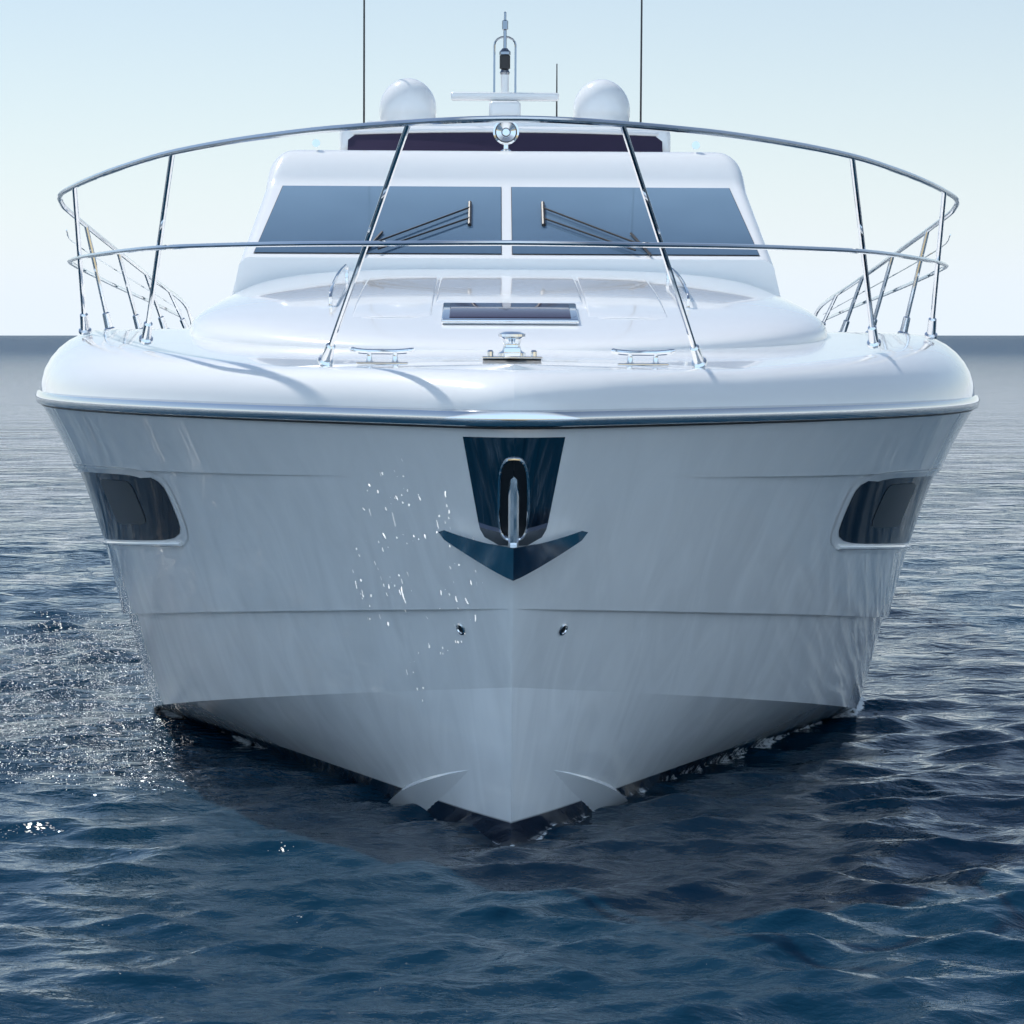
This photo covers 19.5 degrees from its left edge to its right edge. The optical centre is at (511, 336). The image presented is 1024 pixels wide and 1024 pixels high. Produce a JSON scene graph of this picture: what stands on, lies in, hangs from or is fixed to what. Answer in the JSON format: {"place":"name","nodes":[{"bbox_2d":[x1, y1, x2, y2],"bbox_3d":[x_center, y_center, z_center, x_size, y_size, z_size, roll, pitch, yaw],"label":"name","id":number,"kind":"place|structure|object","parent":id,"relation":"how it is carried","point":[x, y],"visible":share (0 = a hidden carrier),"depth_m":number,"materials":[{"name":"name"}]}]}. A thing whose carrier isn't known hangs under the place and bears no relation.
{"place":"outdoors","nodes":[
{"label":"outdoors","id":0,"kind":"place"},
{"bbox_2d":[0,335,1023,1023],"bbox_3d":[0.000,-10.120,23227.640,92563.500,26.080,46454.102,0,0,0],"label":"sea","id":1,"kind":"structure","parent":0,"point":[862,863],"depth_m":16.40,"materials":[{"name":"blue liquid"}]},
{"bbox_2d":[35,0,979,844],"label":"motor yacht","id":2,"kind":"object","parent":1,"relation":"on","point":[503,472],"visible":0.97,"depth_m":18.27,"materials":[{"name":"paint"}]},
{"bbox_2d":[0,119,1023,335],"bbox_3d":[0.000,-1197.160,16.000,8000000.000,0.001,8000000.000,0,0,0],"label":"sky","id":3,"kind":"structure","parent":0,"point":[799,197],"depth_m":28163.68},
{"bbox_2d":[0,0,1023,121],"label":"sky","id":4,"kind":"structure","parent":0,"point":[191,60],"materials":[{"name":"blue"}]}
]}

